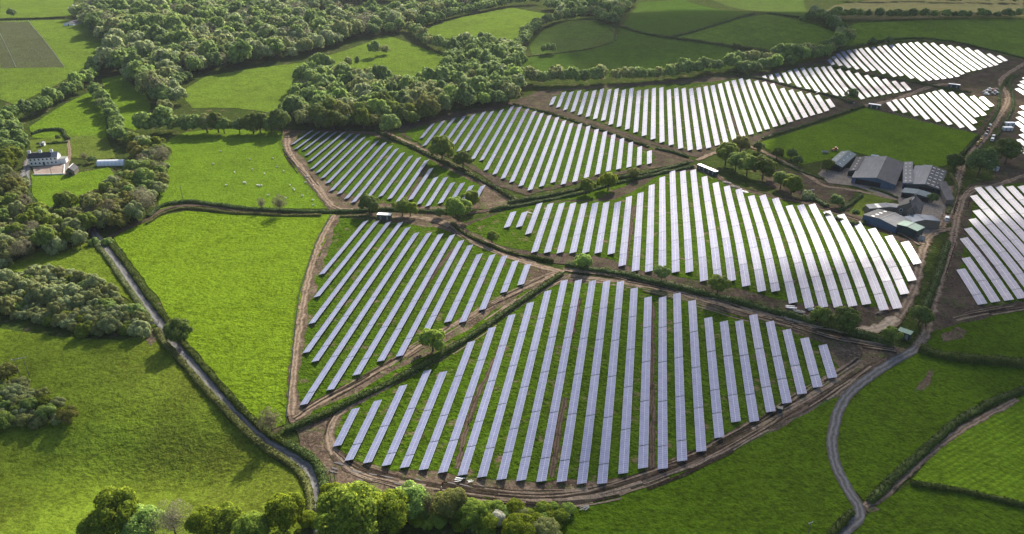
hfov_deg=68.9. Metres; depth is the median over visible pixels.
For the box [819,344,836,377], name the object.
solar panel row
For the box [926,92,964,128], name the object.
solar panel row
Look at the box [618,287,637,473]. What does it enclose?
solar panel row
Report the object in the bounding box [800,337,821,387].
solar panel row
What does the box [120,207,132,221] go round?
tree
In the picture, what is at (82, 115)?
field
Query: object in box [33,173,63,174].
wall
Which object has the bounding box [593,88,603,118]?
solar panel row
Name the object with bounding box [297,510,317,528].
tree
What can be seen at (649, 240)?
solar panel row
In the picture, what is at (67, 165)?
yard
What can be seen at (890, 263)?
solar panel row
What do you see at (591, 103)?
solar panel row
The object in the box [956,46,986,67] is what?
solar panel row
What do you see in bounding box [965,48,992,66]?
solar panel row
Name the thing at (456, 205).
tree
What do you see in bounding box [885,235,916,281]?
solar panel row
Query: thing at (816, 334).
rut
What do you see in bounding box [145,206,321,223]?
hedge
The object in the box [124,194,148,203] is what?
tree
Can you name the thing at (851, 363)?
rut
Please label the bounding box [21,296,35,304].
bush
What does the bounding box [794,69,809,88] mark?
solar panel row
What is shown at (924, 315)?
tree
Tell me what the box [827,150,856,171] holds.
barn
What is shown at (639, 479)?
rut
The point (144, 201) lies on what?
tree
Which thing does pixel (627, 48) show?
field
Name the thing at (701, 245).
solar panel row
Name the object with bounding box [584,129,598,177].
solar panel row
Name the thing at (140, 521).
tree
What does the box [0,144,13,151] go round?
tree
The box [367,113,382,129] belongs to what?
tree
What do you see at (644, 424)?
solar panel row
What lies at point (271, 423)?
tree
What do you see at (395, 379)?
hedge
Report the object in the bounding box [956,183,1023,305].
grass strip
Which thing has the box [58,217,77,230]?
tree
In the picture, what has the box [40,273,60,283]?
bush
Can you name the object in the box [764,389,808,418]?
rut
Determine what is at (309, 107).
tree
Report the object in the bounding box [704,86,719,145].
solar panel row
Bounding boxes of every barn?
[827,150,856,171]
[847,157,864,175]
[851,156,903,189]
[862,209,911,232]
[864,202,898,212]
[897,220,925,240]
[901,188,930,201]
[902,161,912,188]
[904,214,940,228]
[906,165,946,193]
[938,181,954,205]
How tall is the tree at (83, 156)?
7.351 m
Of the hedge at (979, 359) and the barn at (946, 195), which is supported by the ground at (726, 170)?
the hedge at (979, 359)
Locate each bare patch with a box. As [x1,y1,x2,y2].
[146,330,156,345]
[865,506,877,514]
[915,372,936,390]
[937,328,966,341]
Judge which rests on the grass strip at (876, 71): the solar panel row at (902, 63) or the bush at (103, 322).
the solar panel row at (902, 63)
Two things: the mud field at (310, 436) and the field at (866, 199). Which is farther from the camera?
the field at (866, 199)
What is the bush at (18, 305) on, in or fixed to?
on the ground at (726, 170)
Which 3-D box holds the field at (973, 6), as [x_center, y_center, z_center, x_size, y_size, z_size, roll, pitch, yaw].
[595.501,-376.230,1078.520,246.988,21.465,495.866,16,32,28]
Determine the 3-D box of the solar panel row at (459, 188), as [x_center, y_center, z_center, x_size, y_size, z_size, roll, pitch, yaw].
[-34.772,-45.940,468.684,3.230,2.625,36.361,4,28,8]
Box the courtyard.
[32,164,63,173]
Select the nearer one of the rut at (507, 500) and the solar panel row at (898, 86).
the rut at (507, 500)
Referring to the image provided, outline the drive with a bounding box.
[19,152,36,184]
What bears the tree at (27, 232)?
on the ground at (726, 170)
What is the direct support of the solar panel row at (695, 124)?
on the grass strip at (681, 86)
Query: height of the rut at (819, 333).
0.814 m
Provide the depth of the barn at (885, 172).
486.89 m
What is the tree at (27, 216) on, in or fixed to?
on the ground at (726, 170)
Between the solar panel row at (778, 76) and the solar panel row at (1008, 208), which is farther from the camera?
the solar panel row at (778, 76)
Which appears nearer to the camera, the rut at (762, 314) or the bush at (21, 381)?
the bush at (21, 381)
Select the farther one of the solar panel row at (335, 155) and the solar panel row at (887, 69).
the solar panel row at (887, 69)
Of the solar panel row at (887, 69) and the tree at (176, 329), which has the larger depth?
the solar panel row at (887, 69)
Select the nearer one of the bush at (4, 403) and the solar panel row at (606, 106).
the bush at (4, 403)
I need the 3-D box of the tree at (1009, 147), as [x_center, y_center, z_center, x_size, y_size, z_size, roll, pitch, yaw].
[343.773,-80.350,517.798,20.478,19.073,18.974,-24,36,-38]
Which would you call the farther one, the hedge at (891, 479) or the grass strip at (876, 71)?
the grass strip at (876, 71)
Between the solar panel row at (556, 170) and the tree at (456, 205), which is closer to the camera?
the tree at (456, 205)
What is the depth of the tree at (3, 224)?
418.09 m
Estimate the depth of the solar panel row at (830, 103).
654.13 m
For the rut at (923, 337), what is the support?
on the track at (956, 221)
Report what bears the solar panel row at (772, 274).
on the grass strip at (512, 235)
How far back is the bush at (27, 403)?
277.57 m
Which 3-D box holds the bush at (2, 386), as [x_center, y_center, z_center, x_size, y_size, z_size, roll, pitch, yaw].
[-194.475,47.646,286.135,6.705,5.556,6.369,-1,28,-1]
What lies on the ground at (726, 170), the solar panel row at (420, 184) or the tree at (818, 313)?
the tree at (818, 313)
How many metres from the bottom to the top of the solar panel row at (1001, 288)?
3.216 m
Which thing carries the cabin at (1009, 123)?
on the mud field at (1012, 168)
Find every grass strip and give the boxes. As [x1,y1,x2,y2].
[293,132,481,204]
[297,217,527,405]
[311,289,537,414]
[336,282,840,480]
[404,106,653,189]
[464,170,913,305]
[537,177,631,203]
[547,77,829,150]
[763,65,906,99]
[826,41,1007,81]
[891,89,994,130]
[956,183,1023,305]
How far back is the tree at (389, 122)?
572.31 m
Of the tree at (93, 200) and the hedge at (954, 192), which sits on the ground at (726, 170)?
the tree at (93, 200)
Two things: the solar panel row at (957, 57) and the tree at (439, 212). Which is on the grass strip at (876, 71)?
the solar panel row at (957, 57)
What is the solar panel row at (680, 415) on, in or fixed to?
on the grass strip at (449, 363)
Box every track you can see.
[66,139,71,162]
[283,136,356,209]
[285,215,336,415]
[291,272,557,419]
[324,276,566,454]
[329,356,887,501]
[385,131,512,199]
[392,215,563,272]
[396,247,454,329]
[407,166,427,200]
[436,206,526,219]
[454,325,512,468]
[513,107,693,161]
[548,298,581,413]
[549,397,567,476]
[563,266,800,323]
[568,274,895,351]
[626,206,636,263]
[647,302,656,467]
[695,146,897,199]
[703,164,925,244]
[718,88,739,134]
[781,315,900,332]
[863,398,1019,508]
[864,83,956,106]
[894,227,950,326]
[912,174,1023,347]
[951,218,1002,277]
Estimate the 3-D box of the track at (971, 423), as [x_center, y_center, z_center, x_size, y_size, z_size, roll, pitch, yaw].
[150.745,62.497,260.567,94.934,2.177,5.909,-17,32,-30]
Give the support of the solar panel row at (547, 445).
on the grass strip at (449, 363)
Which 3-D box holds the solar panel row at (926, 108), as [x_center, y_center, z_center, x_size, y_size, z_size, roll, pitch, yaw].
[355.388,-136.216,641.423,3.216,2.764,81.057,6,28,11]
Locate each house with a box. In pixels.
[27,149,68,165]
[896,194,924,215]
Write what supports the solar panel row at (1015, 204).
on the grass strip at (967, 252)
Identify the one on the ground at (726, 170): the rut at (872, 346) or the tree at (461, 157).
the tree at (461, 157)
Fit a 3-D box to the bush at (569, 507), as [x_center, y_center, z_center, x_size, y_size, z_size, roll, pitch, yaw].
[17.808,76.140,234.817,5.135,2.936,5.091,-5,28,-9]
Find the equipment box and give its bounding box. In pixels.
[777,406,782,412]
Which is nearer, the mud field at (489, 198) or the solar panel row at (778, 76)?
the mud field at (489, 198)
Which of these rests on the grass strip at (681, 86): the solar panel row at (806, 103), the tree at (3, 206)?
the solar panel row at (806, 103)
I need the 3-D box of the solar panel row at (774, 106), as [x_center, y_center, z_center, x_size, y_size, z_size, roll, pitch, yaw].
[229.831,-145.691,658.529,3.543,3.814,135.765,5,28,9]
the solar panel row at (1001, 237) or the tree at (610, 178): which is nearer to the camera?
the solar panel row at (1001, 237)
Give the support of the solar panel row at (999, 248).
on the grass strip at (967, 252)
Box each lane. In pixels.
[87,227,318,533]
[105,204,289,237]
[826,339,925,533]
[939,61,1023,228]
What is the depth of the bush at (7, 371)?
293.67 m
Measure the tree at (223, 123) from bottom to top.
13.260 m
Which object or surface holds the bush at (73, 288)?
on the ground at (726, 170)
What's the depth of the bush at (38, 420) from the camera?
272.04 m
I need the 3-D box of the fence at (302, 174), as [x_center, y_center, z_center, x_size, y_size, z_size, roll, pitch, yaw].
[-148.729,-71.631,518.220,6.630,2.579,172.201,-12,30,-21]
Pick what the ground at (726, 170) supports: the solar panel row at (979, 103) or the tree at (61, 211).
the tree at (61, 211)
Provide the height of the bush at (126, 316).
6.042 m
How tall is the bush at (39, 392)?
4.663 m
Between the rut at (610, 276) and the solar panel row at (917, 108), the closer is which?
the rut at (610, 276)
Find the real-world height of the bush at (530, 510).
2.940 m
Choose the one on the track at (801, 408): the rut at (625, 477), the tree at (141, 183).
the rut at (625, 477)
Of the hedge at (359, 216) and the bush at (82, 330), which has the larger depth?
the hedge at (359, 216)
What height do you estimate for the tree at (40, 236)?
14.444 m
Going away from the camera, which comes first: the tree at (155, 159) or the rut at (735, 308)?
the rut at (735, 308)
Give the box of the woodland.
[0,0,1023,267]
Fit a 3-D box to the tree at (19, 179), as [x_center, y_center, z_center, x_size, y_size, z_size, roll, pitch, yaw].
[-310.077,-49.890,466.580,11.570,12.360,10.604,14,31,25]
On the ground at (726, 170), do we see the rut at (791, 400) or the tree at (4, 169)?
the tree at (4, 169)
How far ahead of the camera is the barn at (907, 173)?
486.78 m
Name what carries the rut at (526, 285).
on the track at (474, 313)
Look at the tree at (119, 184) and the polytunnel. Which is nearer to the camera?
the tree at (119, 184)
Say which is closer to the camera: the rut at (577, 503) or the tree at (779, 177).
the rut at (577, 503)
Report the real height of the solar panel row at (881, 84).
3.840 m
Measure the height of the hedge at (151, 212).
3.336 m
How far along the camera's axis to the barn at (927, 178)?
478.56 m
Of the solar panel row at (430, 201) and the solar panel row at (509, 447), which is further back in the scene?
the solar panel row at (430, 201)
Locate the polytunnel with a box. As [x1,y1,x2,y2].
[96,159,125,165]
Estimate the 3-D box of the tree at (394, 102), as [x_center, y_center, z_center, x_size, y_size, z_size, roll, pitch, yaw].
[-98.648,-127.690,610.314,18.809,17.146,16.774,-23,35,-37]
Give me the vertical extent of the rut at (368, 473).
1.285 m
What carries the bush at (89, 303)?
on the ground at (726, 170)
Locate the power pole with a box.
[11,357,29,376]
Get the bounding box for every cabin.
[376,212,391,220]
[697,163,708,171]
[706,167,717,175]
[868,103,880,108]
[897,327,913,339]
[948,83,960,88]
[1002,126,1013,130]
[1004,122,1014,125]
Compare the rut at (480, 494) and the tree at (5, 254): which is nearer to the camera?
the rut at (480, 494)
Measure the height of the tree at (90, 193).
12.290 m
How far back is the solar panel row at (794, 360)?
299.52 m
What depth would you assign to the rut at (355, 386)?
292.81 m
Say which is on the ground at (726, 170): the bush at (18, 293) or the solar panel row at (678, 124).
the bush at (18, 293)
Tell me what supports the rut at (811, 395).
on the track at (801, 408)
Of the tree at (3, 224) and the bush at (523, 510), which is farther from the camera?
the tree at (3, 224)
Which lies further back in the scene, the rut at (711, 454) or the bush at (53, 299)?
the bush at (53, 299)
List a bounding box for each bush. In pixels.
[0,268,13,281]
[0,281,13,294]
[0,296,15,316]
[0,362,18,380]
[0,384,11,390]
[0,386,18,399]
[0,399,10,410]
[0,410,14,428]
[5,275,25,290]
[6,391,28,400]
[7,376,30,388]
[7,383,24,393]
[8,289,25,297]
[8,395,24,406]
[9,295,21,303]
[9,301,24,312]
[9,310,19,319]
[9,404,23,414]
[11,405,34,417]
[13,413,32,426]
[16,278,32,290]
[17,309,27,319]
[19,387,34,394]
[19,397,37,409]
[20,304,29,310]
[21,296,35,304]
[22,390,34,400]
[23,266,41,275]
[25,283,46,301]
[26,306,40,317]
[27,414,48,429]
[29,301,45,309]
[30,278,41,282]
[31,286,49,299]
[31,312,41,323]
[33,312,44,323]
[33,387,50,398]
[34,403,57,418]
[35,394,52,406]
[36,294,47,305]
[37,308,47,314]
[39,277,58,283]
[40,268,52,275]
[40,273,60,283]
[40,313,52,326]
[41,263,54,269]
[44,284,63,300]
[46,295,62,304]
[46,301,62,314]
[49,396,65,406]
[50,266,65,277]
[50,412,63,425]
[51,312,68,325]
[55,405,78,424]
[56,277,66,284]
[56,295,74,307]
[57,318,69,327]
[60,282,81,296]
[60,303,72,310]
[61,268,74,276]
[64,274,72,280]
[66,314,76,324]
[66,320,82,331]
[67,308,81,318]
[68,293,85,307]
[70,270,87,283]
[74,313,85,323]
[74,320,93,337]
[78,307,91,313]
[79,288,90,300]
[82,273,106,290]
[83,314,98,321]
[85,288,102,301]
[86,298,100,310]
[88,283,102,289]
[89,324,104,335]
[93,298,115,308]
[93,302,104,311]
[95,308,107,314]
[95,314,117,331]
[96,314,114,329]
[100,283,119,295]
[102,289,120,297]
[102,303,117,311]
[102,319,123,333]
[105,305,121,313]
[109,310,123,321]
[114,297,123,304]
[117,321,131,334]
[118,311,130,322]
[122,303,144,319]
[126,320,150,337]
[131,311,145,320]
[408,514,424,527]
[419,506,430,518]
[420,519,431,529]
[426,511,448,528]
[448,516,460,523]
[485,500,504,513]
[502,505,513,517]
[505,497,524,512]
[511,507,528,513]
[524,508,534,514]
[527,512,545,522]
[534,500,551,512]
[546,509,555,518]
[549,501,559,510]
[553,508,569,521]
[560,502,576,514]
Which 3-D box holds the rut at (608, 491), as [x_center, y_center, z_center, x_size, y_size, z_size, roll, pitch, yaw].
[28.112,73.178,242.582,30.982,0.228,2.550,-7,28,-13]
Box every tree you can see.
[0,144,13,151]
[0,149,14,160]
[0,158,14,168]
[0,164,12,177]
[0,173,12,181]
[0,177,20,191]
[0,185,5,195]
[0,203,7,208]
[0,208,11,221]
[0,222,8,226]
[0,227,11,234]
[0,233,17,244]
[0,238,17,258]
[0,248,16,262]
[0,257,13,268]
[1,192,21,204]
[4,222,27,236]
[5,229,24,238]
[6,146,24,157]
[6,177,26,188]
[6,189,22,197]
[6,200,24,216]
[7,170,21,178]
[7,185,27,193]
[7,216,15,224]
[10,157,18,167]
[10,239,33,258]
[13,194,31,205]
[15,210,38,225]
[17,236,35,254]
[20,228,36,241]
[21,178,29,191]
[21,220,39,235]
[23,201,49,212]
[25,206,50,224]
[29,225,57,246]
[40,214,62,224]
[41,236,67,255]
[42,224,62,232]
[52,190,79,209]
[52,207,66,217]
[57,226,73,246]
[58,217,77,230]
[60,217,85,232]
[64,206,85,216]
[66,209,81,217]
[69,230,87,246]
[75,212,97,234]
[75,517,112,533]
[78,191,92,204]
[80,153,87,159]
[80,193,102,210]
[82,206,93,211]
[87,485,138,533]
[92,208,112,229]
[96,199,119,213]
[98,182,113,191]
[98,193,116,199]
[99,198,124,210]
[104,175,120,187]
[104,207,121,224]
[106,187,119,193]
[106,212,129,228]
[115,181,134,188]
[118,190,134,201]
[119,503,165,533]
[120,171,135,179]
[120,179,134,185]
[120,184,133,192]
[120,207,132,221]
[123,131,138,140]
[123,159,141,170]
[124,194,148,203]
[124,200,144,221]
[126,133,138,142]
[126,141,140,153]
[129,145,148,159]
[130,185,149,197]
[132,167,155,180]
[132,178,153,189]
[133,190,156,216]
[134,135,149,141]
[136,153,146,159]
[137,138,156,149]
[139,160,158,169]
[140,155,156,161]
[141,147,159,156]
[146,189,157,198]
[149,136,165,144]
[149,498,191,533]
[150,145,170,161]
[150,161,167,168]
[150,171,169,184]
[150,181,168,194]
[151,143,172,154]
[151,154,162,162]
[153,165,167,176]
[162,317,192,342]
[184,505,220,533]
[194,113,213,132]
[207,112,226,132]
[208,501,244,533]
[214,117,230,133]
[230,118,246,133]
[232,510,270,533]
[238,114,262,133]
[249,113,268,132]
[256,198,265,206]
[256,406,282,433]
[262,116,277,132]
[264,492,305,531]
[267,108,290,132]
[271,194,286,212]
[291,108,305,120]
[294,110,311,127]
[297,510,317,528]
[306,103,323,111]
[308,105,325,127]
[313,481,378,533]
[314,112,328,130]
[316,95,338,110]
[318,482,343,497]
[321,109,346,130]
[333,101,353,124]
[342,113,354,127]
[352,101,372,119]
[354,108,370,130]
[358,193,379,212]
[362,485,380,498]
[366,98,386,112]
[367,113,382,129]
[369,488,409,533]
[373,103,391,116]
[374,90,394,104]
[377,100,395,108]
[379,114,401,134]
[386,100,398,108]
[391,103,411,123]
[391,197,408,215]
[396,479,432,518]
[402,103,418,112]
[402,202,418,215]
[404,111,420,124]
[416,93,440,118]
[417,104,436,121]
[418,328,444,350]
[422,487,438,513]
[428,135,454,158]
[431,487,466,517]
[434,208,445,216]
[444,196,472,220]
[452,150,472,167]
[454,497,487,527]
[460,190,479,208]
[476,512,498,533]
[486,230,499,242]
[492,509,505,525]
[501,512,536,533]
[532,516,562,533]
[574,253,592,266]
[579,178,596,193]
[597,172,617,189]
[627,167,639,176]
[653,265,670,278]
[707,274,731,293]
[716,142,739,164]
[727,151,746,171]
[732,135,750,151]
[737,154,757,175]
[752,154,778,178]
[753,140,764,150]
[771,147,783,158]
[773,171,788,188]
[782,173,803,193]
[786,148,797,158]
[792,156,803,164]
[809,306,831,324]
[820,158,835,171]
[829,306,861,332]
[881,325,904,340]
[909,305,935,325]
[927,193,938,202]
[946,153,965,168]
[964,148,999,174]
[992,137,1023,163]
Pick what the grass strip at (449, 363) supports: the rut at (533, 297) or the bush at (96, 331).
the rut at (533, 297)
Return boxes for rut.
[294,380,358,418]
[302,384,344,408]
[317,182,332,202]
[324,373,400,434]
[329,375,369,396]
[329,416,338,451]
[330,356,401,394]
[332,371,379,399]
[333,452,438,489]
[334,451,383,476]
[340,455,386,478]
[343,465,406,487]
[345,455,377,471]
[357,359,392,379]
[358,379,402,403]
[359,467,497,493]
[361,465,497,492]
[361,476,409,487]
[373,478,535,503]
[383,478,539,499]
[388,345,421,366]
[400,479,560,495]
[426,220,460,236]
[426,484,614,498]
[443,481,586,493]
[453,325,496,353]
[461,306,493,325]
[469,241,496,253]
[475,498,550,502]
[484,488,555,493]
[485,298,515,319]
[491,283,533,303]
[493,291,522,304]
[498,468,658,496]
[499,489,587,492]
[502,289,532,309]
[506,277,544,294]
[513,284,556,310]
[525,497,605,507]
[526,501,578,502]
[529,486,597,489]
[539,488,630,500]
[554,480,641,499]
[563,445,711,490]
[569,476,667,501]
[574,498,621,506]
[576,279,630,287]
[588,273,627,278]
[602,458,695,491]
[613,451,701,484]
[619,477,668,495]
[623,433,726,478]
[625,284,671,295]
[626,281,660,288]
[638,281,711,301]
[640,448,716,480]
[643,290,672,297]
[643,426,762,483]
[647,444,740,488]
[648,450,734,489]
[653,456,694,475]
[654,286,730,305]
[656,438,748,479]
[666,417,780,474]
[676,291,714,301]
[685,409,783,460]
[697,306,748,321]
[707,435,744,454]
[711,422,750,443]
[712,421,754,444]
[713,304,770,319]
[713,388,807,445]
[715,301,751,312]
[720,309,802,332]
[723,409,797,453]
[733,429,768,449]
[743,309,783,318]
[744,388,821,430]
[751,410,785,429]
[757,403,785,421]
[758,317,802,328]
[762,316,839,336]
[762,371,848,425]
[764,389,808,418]
[767,378,834,418]
[771,319,861,342]
[772,319,816,331]
[774,370,850,418]
[775,363,846,406]
[783,389,810,408]
[792,327,838,340]
[795,357,855,396]
[803,371,866,411]
[806,359,859,395]
[807,388,834,405]
[809,379,851,406]
[815,328,850,336]
[818,332,861,343]
[824,358,858,381]
[827,365,871,399]
[828,364,868,391]
[836,340,871,346]
[851,338,894,346]
[851,342,892,349]
[862,347,896,352]
[916,323,930,347]
[945,243,955,273]
[956,313,988,320]
[968,308,1005,314]
[991,309,1023,314]
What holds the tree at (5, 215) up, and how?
on the ground at (726, 170)
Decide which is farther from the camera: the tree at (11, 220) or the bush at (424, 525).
the tree at (11, 220)
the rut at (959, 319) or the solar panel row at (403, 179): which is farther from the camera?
the solar panel row at (403, 179)
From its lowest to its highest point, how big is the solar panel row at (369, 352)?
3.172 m
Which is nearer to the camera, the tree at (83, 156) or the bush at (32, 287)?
the bush at (32, 287)
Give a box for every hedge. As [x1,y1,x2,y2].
[0,16,65,20]
[22,175,34,203]
[30,127,69,139]
[36,141,67,143]
[94,243,153,323]
[108,240,287,446]
[145,199,455,216]
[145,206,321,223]
[152,327,314,533]
[283,439,329,492]
[285,272,563,432]
[339,215,379,219]
[375,130,514,198]
[450,222,553,262]
[490,165,694,211]
[508,160,689,203]
[512,103,649,147]
[529,42,612,56]
[565,261,893,346]
[620,25,731,46]
[655,147,689,157]
[669,12,754,36]
[732,43,769,53]
[746,74,853,102]
[761,104,864,138]
[767,12,810,18]
[769,156,823,178]
[799,188,828,206]
[814,64,971,92]
[824,213,865,225]
[826,508,855,533]
[833,36,1023,58]
[837,193,863,211]
[865,385,1023,503]
[870,187,897,197]
[910,479,1023,507]
[918,342,1023,368]
[921,240,950,306]
[945,172,958,213]
[959,134,980,155]
[984,73,1013,129]
[993,74,1019,139]
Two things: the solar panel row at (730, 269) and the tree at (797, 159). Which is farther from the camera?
the tree at (797, 159)
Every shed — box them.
[63,19,80,25]
[65,163,78,175]
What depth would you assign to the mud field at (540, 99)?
649.52 m
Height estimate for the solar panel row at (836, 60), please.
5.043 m
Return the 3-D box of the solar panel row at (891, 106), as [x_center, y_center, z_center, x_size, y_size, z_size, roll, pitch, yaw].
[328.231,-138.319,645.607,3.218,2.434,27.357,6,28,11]
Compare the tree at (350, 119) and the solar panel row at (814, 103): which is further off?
the solar panel row at (814, 103)
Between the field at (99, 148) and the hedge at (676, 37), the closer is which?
the field at (99, 148)
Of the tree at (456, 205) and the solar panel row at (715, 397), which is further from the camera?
the tree at (456, 205)
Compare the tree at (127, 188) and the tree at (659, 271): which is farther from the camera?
the tree at (127, 188)
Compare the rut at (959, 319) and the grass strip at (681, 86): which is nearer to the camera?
the rut at (959, 319)
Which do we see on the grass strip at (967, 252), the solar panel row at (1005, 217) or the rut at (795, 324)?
the solar panel row at (1005, 217)
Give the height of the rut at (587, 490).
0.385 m
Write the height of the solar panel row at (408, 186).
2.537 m
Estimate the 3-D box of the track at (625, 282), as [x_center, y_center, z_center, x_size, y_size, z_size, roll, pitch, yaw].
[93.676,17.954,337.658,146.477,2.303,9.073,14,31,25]
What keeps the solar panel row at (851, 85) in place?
on the grass strip at (835, 80)
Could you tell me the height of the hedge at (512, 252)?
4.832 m
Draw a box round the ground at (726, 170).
[0,0,1023,533]
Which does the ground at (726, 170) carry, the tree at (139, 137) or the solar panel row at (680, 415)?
the tree at (139, 137)
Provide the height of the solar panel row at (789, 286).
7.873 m
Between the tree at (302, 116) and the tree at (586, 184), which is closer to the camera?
the tree at (586, 184)
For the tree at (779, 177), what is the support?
on the ground at (726, 170)
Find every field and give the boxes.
[0,0,73,17]
[0,20,102,104]
[0,22,64,68]
[0,328,305,533]
[1,241,156,326]
[30,93,106,137]
[30,135,114,159]
[31,168,113,206]
[102,75,150,129]
[113,211,333,425]
[157,129,327,209]
[184,35,442,111]
[282,129,510,209]
[295,273,907,507]
[296,212,551,414]
[398,102,684,195]
[427,7,543,39]
[459,165,924,325]
[506,75,858,156]
[523,28,757,78]
[530,19,615,55]
[538,390,852,533]
[624,0,754,35]
[678,15,833,50]
[714,0,807,15]
[753,39,1023,133]
[762,108,976,166]
[765,170,853,210]
[825,0,1023,20]
[838,352,1023,500]
[845,19,1023,57]
[850,191,894,216]
[851,484,1023,533]
[913,398,1023,501]
[928,312,1023,357]
[930,178,1023,333]
[995,66,1023,182]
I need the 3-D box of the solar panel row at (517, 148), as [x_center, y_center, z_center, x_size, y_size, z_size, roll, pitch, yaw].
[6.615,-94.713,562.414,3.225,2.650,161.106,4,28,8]
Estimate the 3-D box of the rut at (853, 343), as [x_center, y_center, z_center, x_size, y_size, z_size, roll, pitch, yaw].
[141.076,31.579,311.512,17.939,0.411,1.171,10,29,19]
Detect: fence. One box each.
[281,132,327,205]
[286,213,330,420]
[504,352,907,507]
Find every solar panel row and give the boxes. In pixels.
[291,130,312,145]
[295,131,319,148]
[300,232,418,405]
[303,132,327,149]
[303,222,402,352]
[305,132,335,155]
[308,132,344,161]
[309,222,389,324]
[311,133,352,169]
[312,227,409,361]
[313,221,378,297]
[316,134,359,172]
[319,220,367,274]
[320,137,364,178]
[325,140,369,183]
[327,232,431,389]
[330,140,378,191]
[333,408,358,446]
[338,142,385,193]
[344,145,392,198]
[345,400,381,460]
[351,148,398,202]
[352,233,442,375]
[363,385,406,462]
[368,152,404,195]
[377,234,454,361]
[378,155,412,196]
[382,370,430,465]
[388,157,420,198]
[395,160,427,202]
[396,240,463,356]
[400,371,446,468]
[408,168,432,199]
[417,177,437,204]
[419,123,433,138]
[419,341,474,470]
[423,120,444,145]
[425,177,447,206]
[425,244,472,328]
[438,182,454,203]
[438,327,495,472]
[439,117,455,135]
[445,253,482,321]
[448,116,465,138]
[452,182,464,196]
[453,114,474,143]
[456,111,485,151]
[458,314,514,475]
[459,254,494,322]
[466,111,493,150]
[472,109,503,158]
[477,302,533,477]
[478,185,484,196]
[479,106,513,160]
[479,255,506,310]
[484,106,521,169]
[492,109,528,174]
[497,290,550,479]
[500,260,518,292]
[501,111,535,179]
[504,211,515,227]
[509,113,543,182]
[516,211,527,227]
[516,279,567,480]
[518,264,530,284]
[519,115,550,186]
[525,203,541,234]
[528,117,558,190]
[531,203,552,252]
[536,279,581,481]
[539,120,565,186]
[544,203,564,253]
[550,123,572,183]
[556,92,565,107]
[557,202,575,252]
[557,280,595,482]
[561,123,581,184]
[563,91,572,109]
[570,203,586,252]
[571,90,580,111]
[572,126,589,181]
[577,280,609,484]
[578,91,587,115]
[582,202,597,253]
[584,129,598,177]
[586,90,595,116]
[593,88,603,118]
[595,131,606,174]
[595,202,608,252]
[597,281,623,483]
[601,89,610,120]
[606,134,615,171]
[607,201,620,254]
[609,88,618,124]
[616,138,623,169]
[617,89,625,127]
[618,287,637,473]
[619,196,631,265]
[625,88,633,129]
[626,142,632,167]
[632,192,643,271]
[633,90,640,132]
[637,146,641,165]
[638,296,651,469]
[642,89,647,135]
[645,184,654,272]
[647,150,651,164]
[651,88,655,138]
[658,296,667,468]
[659,87,664,142]
[659,176,665,269]
[667,89,673,145]
[670,170,679,273]
[673,293,686,461]
[674,88,682,148]
[680,170,692,272]
[682,88,692,150]
[688,300,705,452]
[689,88,701,149]
[690,169,707,281]
[696,87,710,147]
[701,176,721,275]
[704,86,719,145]
[704,317,723,438]
[711,85,727,141]
[713,182,735,280]
[718,83,735,139]
[720,320,740,421]
[724,185,749,286]
[725,81,744,136]
[732,80,753,134]
[735,320,758,422]
[736,188,765,291]
[739,78,761,131]
[746,79,769,129]
[748,195,779,292]
[749,314,775,411]
[754,80,777,127]
[759,194,797,303]
[762,81,785,124]
[766,321,791,403]
[770,83,792,121]
[772,198,813,307]
[775,73,783,83]
[780,88,799,119]
[782,73,790,83]
[783,329,806,394]
[786,205,827,308]
[788,70,800,87]
[789,89,807,117]
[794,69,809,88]
[797,91,814,115]
[797,204,842,307]
[800,67,819,92]
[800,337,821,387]
[806,93,822,113]
[807,67,827,92]
[809,204,856,307]
[814,67,838,95]
[815,95,828,110]
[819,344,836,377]
[821,66,844,95]
[823,210,870,304]
[826,99,834,107]
[828,66,848,93]
[832,56,841,66]
[836,53,850,67]
[837,69,864,98]
[837,214,888,311]
[841,51,859,69]
[846,71,870,97]
[847,50,868,71]
[853,49,875,70]
[854,221,901,309]
[855,73,877,96]
[859,48,885,73]
[865,47,895,76]
[865,75,884,94]
[868,228,908,294]
[871,47,902,75]
[874,77,890,94]
[878,46,913,78]
[882,79,897,92]
[883,45,924,80]
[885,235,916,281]
[887,102,896,110]
[889,44,931,80]
[892,81,904,91]
[892,99,906,112]
[895,43,938,79]
[899,98,917,115]
[901,82,911,90]
[901,241,921,264]
[902,43,945,78]
[906,97,929,119]
[908,42,952,77]
[912,95,940,121]
[915,42,958,76]
[919,94,951,124]
[923,42,964,74]
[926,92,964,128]
[930,43,969,71]
[933,91,975,130]
[938,89,977,123]
[940,44,975,70]
[948,45,981,69]
[948,91,978,117]
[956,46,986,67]
[957,268,986,304]
[959,93,986,115]
[960,237,1012,301]
[962,257,999,302]
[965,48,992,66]
[965,227,1023,299]
[968,218,1023,286]
[970,195,1023,254]
[971,96,988,109]
[973,209,1023,268]
[974,50,998,65]
[975,187,1023,240]
[979,96,993,106]
[985,186,1023,228]
[987,53,1001,62]
[996,185,1023,216]
[1007,186,1023,204]
[1015,121,1023,128]
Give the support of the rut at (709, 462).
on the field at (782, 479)
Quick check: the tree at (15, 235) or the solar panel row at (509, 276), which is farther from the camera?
the tree at (15, 235)
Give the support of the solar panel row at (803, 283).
on the grass strip at (512, 235)
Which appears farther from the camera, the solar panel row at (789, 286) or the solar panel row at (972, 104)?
the solar panel row at (972, 104)
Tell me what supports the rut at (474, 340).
on the grass strip at (449, 363)
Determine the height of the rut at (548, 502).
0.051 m
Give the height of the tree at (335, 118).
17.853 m
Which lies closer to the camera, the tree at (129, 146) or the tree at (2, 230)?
the tree at (2, 230)
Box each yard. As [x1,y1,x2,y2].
[33,163,69,174]
[818,167,951,240]

